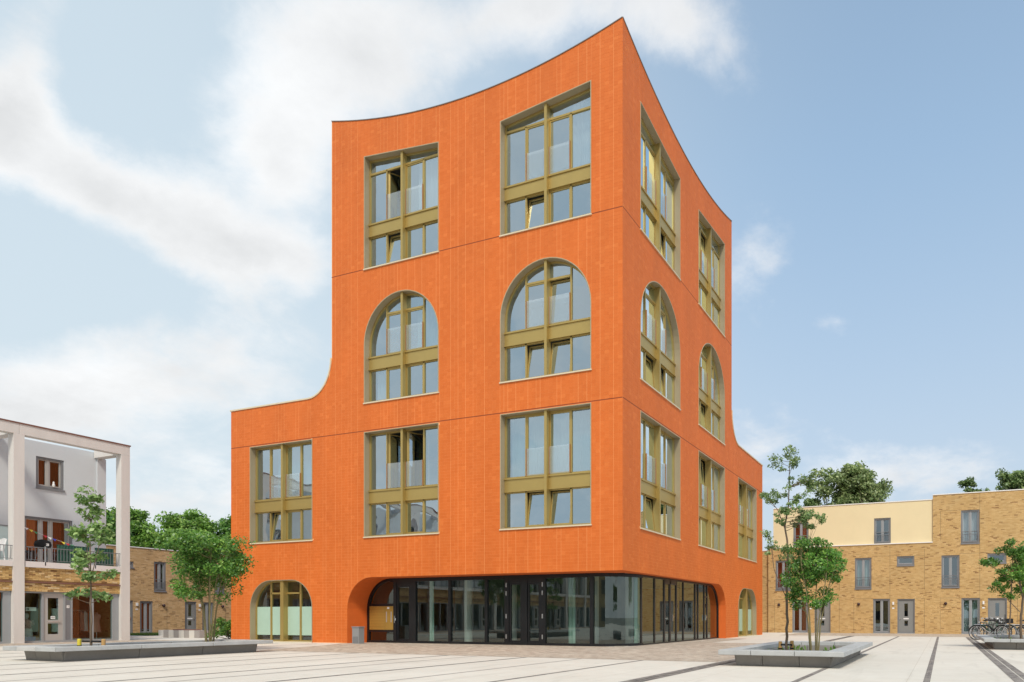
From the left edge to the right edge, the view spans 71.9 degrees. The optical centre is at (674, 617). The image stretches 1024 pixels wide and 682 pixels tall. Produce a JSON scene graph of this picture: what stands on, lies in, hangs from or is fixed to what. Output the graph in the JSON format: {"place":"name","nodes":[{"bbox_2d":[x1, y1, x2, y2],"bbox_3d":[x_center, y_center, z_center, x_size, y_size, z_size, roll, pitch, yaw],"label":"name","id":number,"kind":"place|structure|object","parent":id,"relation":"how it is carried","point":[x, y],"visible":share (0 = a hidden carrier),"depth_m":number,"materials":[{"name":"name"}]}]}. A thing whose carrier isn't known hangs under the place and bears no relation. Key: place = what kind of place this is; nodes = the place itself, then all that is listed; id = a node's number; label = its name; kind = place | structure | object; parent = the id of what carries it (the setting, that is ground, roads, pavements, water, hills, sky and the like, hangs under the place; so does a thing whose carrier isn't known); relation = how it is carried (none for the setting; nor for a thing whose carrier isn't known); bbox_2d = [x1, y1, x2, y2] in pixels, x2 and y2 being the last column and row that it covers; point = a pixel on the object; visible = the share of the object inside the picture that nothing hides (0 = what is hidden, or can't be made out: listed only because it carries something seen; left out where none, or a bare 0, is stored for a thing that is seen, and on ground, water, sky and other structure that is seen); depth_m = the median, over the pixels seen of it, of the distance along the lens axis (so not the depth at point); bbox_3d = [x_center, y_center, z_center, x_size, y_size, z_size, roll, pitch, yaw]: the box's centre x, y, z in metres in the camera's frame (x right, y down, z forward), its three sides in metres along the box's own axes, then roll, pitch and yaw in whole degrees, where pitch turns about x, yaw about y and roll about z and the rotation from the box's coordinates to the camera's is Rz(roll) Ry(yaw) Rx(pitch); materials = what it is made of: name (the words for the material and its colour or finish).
{"place":"outdoors","nodes":[
{"label":"outdoors","id":0,"kind":"place"},
{"bbox_2d":[0,639,180,645],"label":"brick paving","id":1,"kind":"structure","parent":0,"point":[130,640],"depth_m":29.35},
{"bbox_2d":[25,613,34,640],"bbox_3d":[-27.670,0.470,29.077,0.420,1.260,0.532,0,0,22],"label":"mannequin","id":2,"kind":"object","parent":1,"relation":"on","point":[29,636],"visible":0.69,"depth_m":29.02},
{"bbox_2d":[73,610,89,634],"bbox_3d":[-27.249,0.395,31.097,0.260,1.410,1.090,0,0,22],"label":"clothes rack","id":3,"kind":"object","parent":1,"relation":"on","point":[81,620],"visible":0.62,"depth_m":31.14,"materials":[{"name":"fabric"}]},
{"bbox_2d":[94,612,100,638],"bbox_3d":[-26.756,0.440,31.531,0.360,1.320,0.360,0,0,22],"label":"mannequin","id":4,"kind":"object","parent":1,"relation":"on","point":[97,618],"visible":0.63,"depth_m":31.46},
{"bbox_2d":[106,507,137,544],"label":"broadleaf tree","id":5,"kind":"object","parent":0,"point":[109,518],"visible":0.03,"depth_m":52.16,"materials":[{"name":"green plant"}]},
{"bbox_2d":[106,544,166,632],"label":"terraced house","id":6,"kind":"structure","parent":0,"point":[148,589],"depth_m":45.02,"materials":[{"name":"brown brick"}]},
{"bbox_2d":[130,600,132,632],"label":"door","id":7,"kind":"structure","parent":6,"relation":"in","point":[131,601],"depth_m":44.12,"materials":[{"name":"grey metal"}]},
{"bbox_2d":[140,601,151,632],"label":"window","id":8,"kind":"structure","parent":6,"relation":"in","point":[143,604],"depth_m":45.00,"materials":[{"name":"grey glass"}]},
{"bbox_2d":[154,562,166,591],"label":"window","id":9,"kind":"structure","parent":6,"relation":"in","point":[157,585],"depth_m":45.74,"materials":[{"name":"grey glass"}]},
{"bbox_2d":[108,506,173,548],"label":"broadleaf tree","id":10,"kind":"object","parent":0,"point":[146,532],"visible":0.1,"depth_m":55.84,"materials":[{"name":"green plant"}]},
{"bbox_2d":[130,631,229,635],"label":"grass","id":11,"kind":"structure","parent":0,"point":[145,634],"depth_m":39.17,"materials":[{"name":"green plant"}]},
{"bbox_2d":[153,508,220,537],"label":"broadleaf tree","id":12,"kind":"object","parent":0,"point":[187,519],"visible":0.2,"depth_m":59.90,"materials":[{"name":"green plant"}]},
{"bbox_2d":[156,526,224,550],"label":"broadleaf tree","id":13,"kind":"object","parent":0,"point":[173,534],"visible":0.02,"depth_m":55.07,"materials":[{"name":"green plant"}]},
{"bbox_2d":[167,549,224,630],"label":"terraced house","id":14,"kind":"structure","parent":0,"point":[182,614],"depth_m":47.37,"materials":[{"name":"brown brick"}]},
{"bbox_2d":[185,602,195,628],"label":"door","id":15,"kind":"structure","parent":14,"relation":"in","point":[192,618],"depth_m":47.69,"materials":[{"name":"grey metal"}]},
{"bbox_2d":[202,602,212,629],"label":"window","id":16,"kind":"structure","parent":14,"relation":"in","point":[206,603],"depth_m":48.65,"materials":[{"name":"grey glass"}]},
{"bbox_2d":[215,583,223,593],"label":"window","id":17,"kind":"structure","parent":14,"relation":"in","point":[217,590],"depth_m":49.44,"materials":[{"name":"grey glass"}]},
{"bbox_2d":[213,514,230,537],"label":"broadleaf tree","id":18,"kind":"object","parent":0,"point":[225,524],"visible":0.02,"depth_m":62.48,"materials":[{"name":"green plant"}]},
{"bbox_2d":[225,555,230,630],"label":"terraced house","id":19,"kind":"structure","parent":0,"point":[227,611],"depth_m":50.05,"materials":[{"name":"brown brick"}]},
{"bbox_2d":[230,17,762,646],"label":"apartment building","id":20,"kind":"structure","parent":0,"point":[510,421],"depth_m":27.58,"materials":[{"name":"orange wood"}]},
{"bbox_2d":[250,439,312,543],"bbox_3d":[-17.248,-5.471,30.316,3.880,4.392,0.718,0,0,22],"label":"window","id":21,"kind":"structure","parent":20,"relation":"in","point":[280,473],"depth_m":30.23,"materials":[{"name":"brown metal"}]},
{"bbox_2d":[250,580,312,642],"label":"window","id":22,"kind":"structure","parent":20,"relation":"in","point":[284,620],"depth_m":30.23,"materials":[{"name":"brown metal"}]},
{"bbox_2d":[363,422,438,537],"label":"window","id":23,"kind":"structure","parent":20,"relation":"in","point":[377,444],"depth_m":28.11,"materials":[{"name":"brown metal"}]},
{"bbox_2d":[363,290,438,403],"bbox_3d":[-10.959,-11.016,27.837,3.900,4.382,0.724,0,0,22],"label":"window","id":24,"kind":"structure","parent":20,"relation":"in","point":[402,332],"depth_m":27.91,"materials":[{"name":"brown metal"}]},
{"bbox_2d":[363,142,438,270],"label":"window","id":25,"kind":"structure","parent":20,"relation":"in","point":[418,222],"depth_m":27.74,"materials":[{"name":"brown metal"}]},
{"bbox_2d":[499,403,591,530],"bbox_3d":[-4.661,-5.471,25.352,3.940,4.392,0.725,0,0,22],"label":"window","id":26,"kind":"structure","parent":20,"relation":"in","point":[551,452],"depth_m":25.52,"materials":[{"name":"brown metal"}]},
{"bbox_2d":[499,257,591,383],"bbox_3d":[-4.699,-11.016,25.257,3.940,4.382,0.520,0,0,22],"label":"window","id":27,"kind":"structure","parent":20,"relation":"in","point":[549,332],"depth_m":25.32,"materials":[{"name":"brown metal"}]},
{"bbox_2d":[499,80,591,236],"bbox_3d":[-4.663,-16.782,25.349,3.940,4.815,0.718,0,0,22],"label":"window","id":28,"kind":"structure","parent":20,"relation":"in","point":[522,134],"depth_m":25.31,"materials":[{"name":"brown metal"}]},
{"bbox_2d":[640,410,680,539],"bbox_3d":[-0.734,-5.471,27.267,0.560,4.392,4.150,0,0,22],"label":"window","id":29,"kind":"structure","parent":20,"relation":"in","point":[659,446],"depth_m":27.22,"materials":[{"name":"brown metal"}]},
{"bbox_2d":[640,281,680,410],"bbox_3d":[-0.734,-11.016,27.267,0.560,4.382,4.150,0,0,22],"label":"window","id":30,"kind":"structure","parent":20,"relation":"in","point":[659,334],"depth_m":27.23,"materials":[{"name":"brown metal"}]},
{"bbox_2d":[640,101,680,280],"bbox_3d":[-0.734,-16.760,27.267,0.560,4.771,4.150,0,0,22],"label":"window","id":31,"kind":"structure","parent":20,"relation":"in","point":[659,178],"depth_m":27.20,"materials":[{"name":"brown metal"}]},
{"bbox_2d":[698,450,724,552],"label":"window","id":32,"kind":"structure","parent":20,"relation":"in","point":[711,492],"depth_m":33.70,"materials":[{"name":"brown metal"}]},
{"bbox_2d":[698,343,724,444],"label":"window","id":33,"kind":"structure","parent":20,"relation":"in","point":[711,391],"depth_m":33.73,"materials":[{"name":"brown metal"}]},
{"bbox_2d":[698,209,724,337],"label":"window","id":34,"kind":"structure","parent":20,"relation":"in","point":[711,258],"depth_m":33.73,"materials":[{"name":"brown metal"}]},
{"bbox_2d":[738,477,756,562],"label":"window","id":35,"kind":"structure","parent":20,"relation":"in","point":[747,495],"depth_m":39.93,"materials":[{"name":"brown metal"}]},
{"bbox_2d":[738,588,756,636],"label":"window","id":36,"kind":"structure","parent":20,"relation":"in","point":[747,615],"depth_m":40.06,"materials":[{"name":"brown metal"}]},
{"bbox_2d":[364,642,630,647],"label":"brick paving","id":37,"kind":"structure","parent":0,"point":[497,645],"depth_m":26.28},
{"bbox_2d":[0,632,1023,681],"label":"square paving","id":38,"kind":"structure","parent":0,"point":[907,659],"depth_m":14.85,"materials":[{"name":"grey concrete"}]},
{"bbox_2d":[0,418,130,643],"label":"apartment building","id":39,"kind":"structure","parent":38,"relation":"on","point":[41,483],"depth_m":30.74,"materials":[{"name":"paint"}]},
{"bbox_2d":[0,538,6,559],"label":"armchair","id":40,"kind":"object","parent":39,"relation":"on","point":[3,540],"visible":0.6,"depth_m":28.34,"materials":[{"name":"white plastic"}]},
{"bbox_2d":[34,539,51,561],"bbox_3d":[-27.650,-2.879,29.809,0.600,1.022,0.585,0,0,22],"label":"barbecue","id":41,"kind":"object","parent":39,"relation":"on","point":[42,543],"visible":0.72,"depth_m":29.64,"materials":[{"name":"black metal"}]},
{"bbox_2d":[25,516,71,563],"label":"window","id":42,"kind":"structure","parent":39,"relation":"in","point":[49,527],"depth_m":31.06,"materials":[{"name":"brown glass"}]},
{"bbox_2d":[36,456,64,491],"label":"window","id":43,"kind":"structure","parent":39,"relation":"in","point":[39,460],"depth_m":31.05,"materials":[{"name":"wood"}]},
{"bbox_2d":[25,527,92,550],"bbox_3d":[-27.101,-3.395,30.323,0.055,1.036,3.303,0,0,22],"label":"bunting","id":44,"kind":"object","parent":39,"relation":"hanging from","point":[50,538],"visible":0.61,"depth_m":29.80,"materials":[{"name":"multicoloured fabric"}]},
{"bbox_2d":[57,545,89,562],"bbox_3d":[-26.679,-2.765,30.227,0.031,0.790,1.230,0,0,22],"label":"privacy screen","id":45,"kind":"object","parent":39,"relation":"on","point":[66,556],"visible":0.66,"depth_m":30.02,"materials":[{"name":"green glass"}]},
{"bbox_2d":[95,548,113,565],"bbox_3d":[-26.240,-2.765,31.339,0.030,0.790,0.760,0,0,22],"label":"privacy screen","id":46,"kind":"object","parent":39,"relation":"on","point":[106,561],"visible":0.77,"depth_m":31.43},
{"bbox_2d":[3,639,272,660],"bbox_3d":[-14.973,0.917,19.571,2.260,0.365,5.760,0,0,22],"label":"planter","id":47,"kind":"object","parent":38,"relation":"on","point":[75,652],"visible":0.99,"depth_m":18.42,"materials":[{"name":"concrete"}]},
{"bbox_2d":[77,639,81,645],"bbox_3d":[-15.858,0.790,18.147,0.100,0.420,0.095,0,0,22],"label":"tree stake","id":48,"kind":"object","parent":47,"relation":"on","point":[79,642],"visible":0.57,"depth_m":18.12,"materials":[{"name":"yellow paint"}]},
{"bbox_2d":[62,485,119,645],"bbox_3d":[-15.463,-1.241,18.109,1.356,4.524,1.034,0,0,-5],"label":"tree","id":49,"kind":"object","parent":47,"relation":"on","point":[82,559],"visible":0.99,"depth_m":17.99,"materials":[{"name":"green plant"}]},
{"bbox_2d":[82,640,100,642],"bbox_3d":[-15.436,0.645,18.045,0.800,0.050,0.040,0,0,22],"label":"tree tie","id":50,"kind":"object","parent":49,"relation":"attached to","point":[91,641],"visible":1,"depth_m":18.02,"materials":[{"name":"rubber"}]},
{"bbox_2d":[149,529,257,641],"bbox_3d":[-14.938,-0.872,21.659,3.281,3.790,2.585,0,0,22],"label":"tree","id":51,"kind":"object","parent":47,"relation":"on","point":[198,555],"visible":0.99,"depth_m":21.24,"materials":[{"name":"green plant"}]},
{"bbox_2d":[12,651,270,664],"bbox_3d":[-19.046,1.096,6.117,0.100,0.001,34.280,0,0,22],"label":"paving strip","id":52,"kind":"object","parent":38,"relation":"on","point":[133,658],"visible":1,"depth_m":18.02,"materials":[{"name":"stone"}]},
{"bbox_2d":[3,652,308,669],"bbox_3d":[-17.465,1.096,5.493,0.050,0.001,34.280,0,0,22],"label":"paving strip","id":53,"kind":"object","parent":38,"relation":"on","point":[146,661],"visible":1,"depth_m":16.43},
{"bbox_2d":[5,653,350,674],"bbox_3d":[-15.930,1.096,4.888,0.100,0.001,34.280,0,0,22],"label":"paving strip","id":54,"kind":"object","parent":38,"relation":"on","point":[168,664],"visible":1,"depth_m":15.57,"materials":[{"name":"brick"}]},
{"bbox_2d":[130,634,229,637],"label":"kerb","id":55,"kind":"structure","parent":38,"relation":"on","point":[149,636],"depth_m":35.94,"materials":[{"name":"grey concrete"}]},
{"bbox_2d":[158,629,207,637],"bbox_3d":[-26.272,0.875,36.447,3.290,0.450,0.500,0,0,22],"label":"bench","id":56,"kind":"object","parent":38,"relation":"on","point":[186,633],"visible":0.94,"depth_m":36.11,"materials":[{"name":"stone"}]},
{"bbox_2d":[11,654,394,680],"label":"paving strip","id":57,"kind":"object","parent":38,"relation":"on","point":[187,668],"visible":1,"depth_m":14.37,"materials":[{"name":"grey stone"}]},
{"bbox_2d":[204,617,230,638],"bbox_3d":[-21.957,0.552,33.629,2.160,1.120,2.067,0,0,43],"label":"shrub","id":58,"kind":"object","parent":38,"relation":"on","point":[224,626],"visible":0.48,"depth_m":33.42,"materials":[{"name":"green plant"}]},
{"bbox_2d":[103,655,445,681],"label":"paving strip","id":59,"kind":"object","parent":38,"relation":"on","point":[260,669],"visible":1,"depth_m":13.97,"materials":[{"name":"brick"}]},
{"bbox_2d":[170,656,471,681],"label":"paving strip","id":60,"kind":"object","parent":38,"relation":"on","point":[303,670],"visible":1,"depth_m":13.71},
{"bbox_2d":[269,657,524,681],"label":"paving strip","id":61,"kind":"object","parent":38,"relation":"on","point":[387,670],"visible":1,"depth_m":13.84,"materials":[{"name":"stone"}]},
{"bbox_2d":[380,659,574,681],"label":"paving strip","id":62,"kind":"object","parent":38,"relation":"on","point":[470,671],"visible":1,"depth_m":13.71,"materials":[{"name":"grey stone"}]},
{"bbox_2d":[491,660,641,681],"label":"paving strip","id":63,"kind":"object","parent":38,"relation":"on","point":[562,671],"visible":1,"depth_m":13.71,"materials":[{"name":"stone"}]},
{"bbox_2d":[621,636,851,681],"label":"paving strip","id":64,"kind":"object","parent":38,"relation":"on","point":[631,680],"visible":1,"depth_m":13.92,"materials":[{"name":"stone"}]},
{"bbox_2d":[718,641,872,667],"bbox_3d":[3.416,0.917,17.706,2.780,0.365,6.230,0,0,22],"label":"planter","id":65,"kind":"object","parent":38,"relation":"on","point":[828,654],"visible":0.95,"depth_m":15.22,"materials":[{"name":"concrete"}]},
{"bbox_2d":[778,641,781,649],"bbox_3d":[2.616,0.800,16.823,0.100,0.400,0.095,0,0,22],"label":"tree stake","id":66,"kind":"object","parent":65,"relation":"on","point":[779,645],"visible":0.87,"depth_m":16.79,"materials":[{"name":"brown wood"}]},
{"bbox_2d":[758,445,827,649],"bbox_3d":[2.887,-1.609,16.712,1.690,5.267,1.004,0,0,22],"label":"tree","id":67,"kind":"object","parent":65,"relation":"in","point":[808,482],"visible":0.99,"depth_m":16.70,"materials":[{"name":"green plant"}]},
{"bbox_2d":[779,535,847,650],"bbox_3d":[3.214,-0.442,15.931,1.629,2.928,1.513,0,0,22],"label":"tree","id":68,"kind":"object","parent":65,"relation":"on","point":[825,561],"visible":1,"depth_m":15.77,"materials":[{"name":"green plant"}]},
{"bbox_2d":[792,636,899,681],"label":"paving strip","id":69,"kind":"object","parent":38,"relation":"on","point":[807,676],"visible":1,"depth_m":13.71,"materials":[{"name":"brick"}]},
{"bbox_2d":[923,637,938,681],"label":"paving strip","id":70,"kind":"object","parent":38,"relation":"on","point":[927,677],"visible":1,"depth_m":15.74,"materials":[{"name":"brick"}]},
{"bbox_2d":[969,614,1008,639],"bbox_3d":[15.071,0.491,32.631,1.814,1.221,0.599,0,-3,29],"label":"bicycle","id":71,"kind":"object","parent":38,"relation":"on","point":[996,627],"visible":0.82,"depth_m":32.52,"materials":[{"name":"metal"}]},
{"bbox_2d":[973,617,1008,637],"bbox_3d":[15.713,0.566,33.670,1.814,1.071,0.599,0,-3,18],"label":"bicycle","id":72,"kind":"object","parent":38,"relation":"on","point":[990,630],"visible":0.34,"depth_m":33.67,"materials":[{"name":"metal"}]},
{"bbox_2d":[971,618,1011,639],"bbox_3d":[15.412,0.566,33.092,1.814,1.071,0.599,0,2,18],"label":"bicycle","id":73,"kind":"object","parent":38,"relation":"on","point":[984,627],"visible":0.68,"depth_m":33.13,"materials":[{"name":"metal"}]},
{"bbox_2d":[966,637,1023,681],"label":"paving strip","id":74,"kind":"object","parent":38,"relation":"on","point":[1009,673],"visible":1,"depth_m":15.36,"materials":[{"name":"brick"}]},
{"bbox_2d":[970,637,1023,678],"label":"paving strip","id":75,"kind":"object","parent":38,"relation":"on","point":[1014,669],"visible":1,"depth_m":16.74,"materials":[{"name":"brick"}]},
{"bbox_2d":[977,618,1016,634],"bbox_3d":[16.130,0.566,34.097,1.814,1.071,0.599,0,2,22],"label":"bicycle","id":76,"kind":"object","parent":38,"relation":"on","point":[1007,620],"visible":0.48,"depth_m":33.98,"materials":[{"name":"metal"}]},
{"bbox_2d":[978,618,1016,634],"bbox_3d":[16.495,0.565,34.748,1.814,1.071,0.599,0,-2,24],"label":"bicycle","id":77,"kind":"object","parent":38,"relation":"on","point":[996,623],"visible":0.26,"depth_m":34.77,"materials":[{"name":"metal"}]},
{"bbox_2d":[976,634,1023,649],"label":"planter","id":78,"kind":"object","parent":38,"relation":"on","point":[1013,642],"visible":1,"depth_m":23.06,"materials":[{"name":"concrete"}]},
{"bbox_2d":[978,538,1023,638],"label":"tree","id":79,"kind":"object","parent":78,"relation":"on","point":[1018,556],"visible":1,"depth_m":23.76,"materials":[{"name":"green plant"}]},
{"bbox_2d":[1010,620,1023,634],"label":"bicycle","id":80,"kind":"object","parent":38,"relation":"on","point":[1015,626],"visible":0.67,"depth_m":32.88,"materials":[{"name":"metal"}]},
{"bbox_2d":[0,0,1023,550],"label":"sky","id":81,"kind":"structure","parent":0,"point":[166,165],"materials":[{"name":"blue"}]},
{"bbox_2d":[265,638,760,661],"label":"brick paving","id":82,"kind":"structure","parent":0,"point":[703,651],"depth_m":22.33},
{"bbox_2d":[352,626,364,643],"bbox_3d":[-13.054,0.743,28.113,0.400,0.706,0.320,0,0,22],"label":"bollard box","id":83,"kind":"object","parent":82,"relation":"on","point":[357,634],"visible":1,"depth_m":28.00,"materials":[{"name":"grey metal"}]},
{"bbox_2d":[630,638,723,646],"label":"brick paving","id":84,"kind":"structure","parent":0,"point":[674,642],"depth_m":29.38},
{"bbox_2d":[762,550,767,631],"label":"terraced house","id":85,"kind":"structure","parent":0,"point":[764,593],"depth_m":49.10,"materials":[{"name":"yellow brick"}]},
{"bbox_2d":[768,504,846,632],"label":"terraced house","id":86,"kind":"structure","parent":0,"point":[833,529],"depth_m":47.64,"materials":[{"name":"yellow brick"}]},
{"bbox_2d":[775,560,790,590],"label":"window","id":87,"kind":"structure","parent":86,"relation":"in","point":[780,565],"depth_m":48.51,"materials":[{"name":"grey glass"}]},
{"bbox_2d":[792,600,807,631],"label":"window","id":88,"kind":"structure","parent":86,"relation":"in","point":[800,610],"depth_m":47.97,"materials":[{"name":"grey metal"}]},
{"bbox_2d":[793,522,808,546],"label":"window","id":89,"kind":"structure","parent":86,"relation":"in","point":[801,531],"depth_m":48.17,"materials":[{"name":"grey glass"}]},
{"bbox_2d":[814,601,830,632],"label":"door","id":90,"kind":"structure","parent":86,"relation":"in","point":[826,628],"depth_m":47.28,"materials":[{"name":"grey metal"}]},
{"bbox_2d":[802,498,822,506],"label":"broadleaf tree","id":91,"kind":"object","parent":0,"point":[811,502],"visible":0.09,"depth_m":63.74,"materials":[{"name":"green plant"}]},
{"bbox_2d":[808,460,893,504],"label":"broadleaf tree","id":92,"kind":"object","parent":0,"point":[855,483],"visible":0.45,"depth_m":62.64,"materials":[{"name":"green plant"}]},
{"bbox_2d":[785,633,964,636],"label":"brick paving","id":93,"kind":"structure","parent":0,"point":[889,634],"depth_m":42.82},
{"bbox_2d":[847,499,932,633],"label":"terraced house","id":94,"kind":"structure","parent":0,"point":[890,567],"depth_m":45.69,"materials":[{"name":"yellow brick"}]},
{"bbox_2d":[855,558,871,589],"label":"window","id":95,"kind":"structure","parent":94,"relation":"in","point":[862,565],"depth_m":46.50,"materials":[{"name":"grey glass"}]},
{"bbox_2d":[873,599,889,632],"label":"window","id":96,"kind":"structure","parent":94,"relation":"in","point":[874,600],"depth_m":45.92,"materials":[{"name":"grey metal"}]},
{"bbox_2d":[874,518,890,543],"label":"window","id":97,"kind":"structure","parent":94,"relation":"in","point":[875,519],"depth_m":45.99,"materials":[{"name":"grey metal"}]},
{"bbox_2d":[897,556,914,566],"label":"window","id":98,"kind":"structure","parent":94,"relation":"in","point":[898,557],"depth_m":45.33,"materials":[{"name":"grey metal"}]},
{"bbox_2d":[897,599,914,633],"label":"door","id":99,"kind":"structure","parent":94,"relation":"in","point":[901,629],"depth_m":45.35,"materials":[{"name":"grey metal"}]},
{"bbox_2d":[957,476,980,491],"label":"broadleaf tree","id":100,"kind":"object","parent":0,"point":[968,482],"visible":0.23,"depth_m":59.81,"materials":[{"name":"green plant"}]},
{"bbox_2d":[933,489,1023,634],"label":"terraced house","id":101,"kind":"structure","parent":0,"point":[971,530],"depth_m":43.89,"materials":[{"name":"yellow brick"}]},
{"bbox_2d":[941,555,959,587],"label":"window","id":102,"kind":"structure","parent":101,"relation":"in","point":[950,557],"depth_m":44.33,"materials":[{"name":"grey metal"}]},
{"bbox_2d":[961,510,979,544],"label":"window","id":103,"kind":"structure","parent":101,"relation":"in","point":[969,518],"depth_m":44.06,"materials":[{"name":"grey glass"}]},
{"bbox_2d":[961,598,979,632],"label":"window","id":104,"kind":"structure","parent":101,"relation":"in","point":[970,607],"depth_m":44.07,"materials":[{"name":"grey glass"}]},
{"bbox_2d":[987,553,1006,563],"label":"window","id":105,"kind":"structure","parent":101,"relation":"in","point":[989,554],"depth_m":43.26,"materials":[{"name":"grey metal"}]},
{"bbox_2d":[988,598,1006,633],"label":"door","id":106,"kind":"structure","parent":101,"relation":"in","point":[1002,602],"depth_m":43.32,"materials":[{"name":"grey metal"}]},
{"bbox_2d":[963,634,1014,636],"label":"brick paving","id":107,"kind":"structure","parent":0,"point":[966,635],"depth_m":42.82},
{"bbox_2d":[980,468,1023,490],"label":"broadleaf tree","id":108,"kind":"object","parent":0,"point":[1013,480],"visible":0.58,"depth_m":58.26,"materials":[{"name":"green plant"}]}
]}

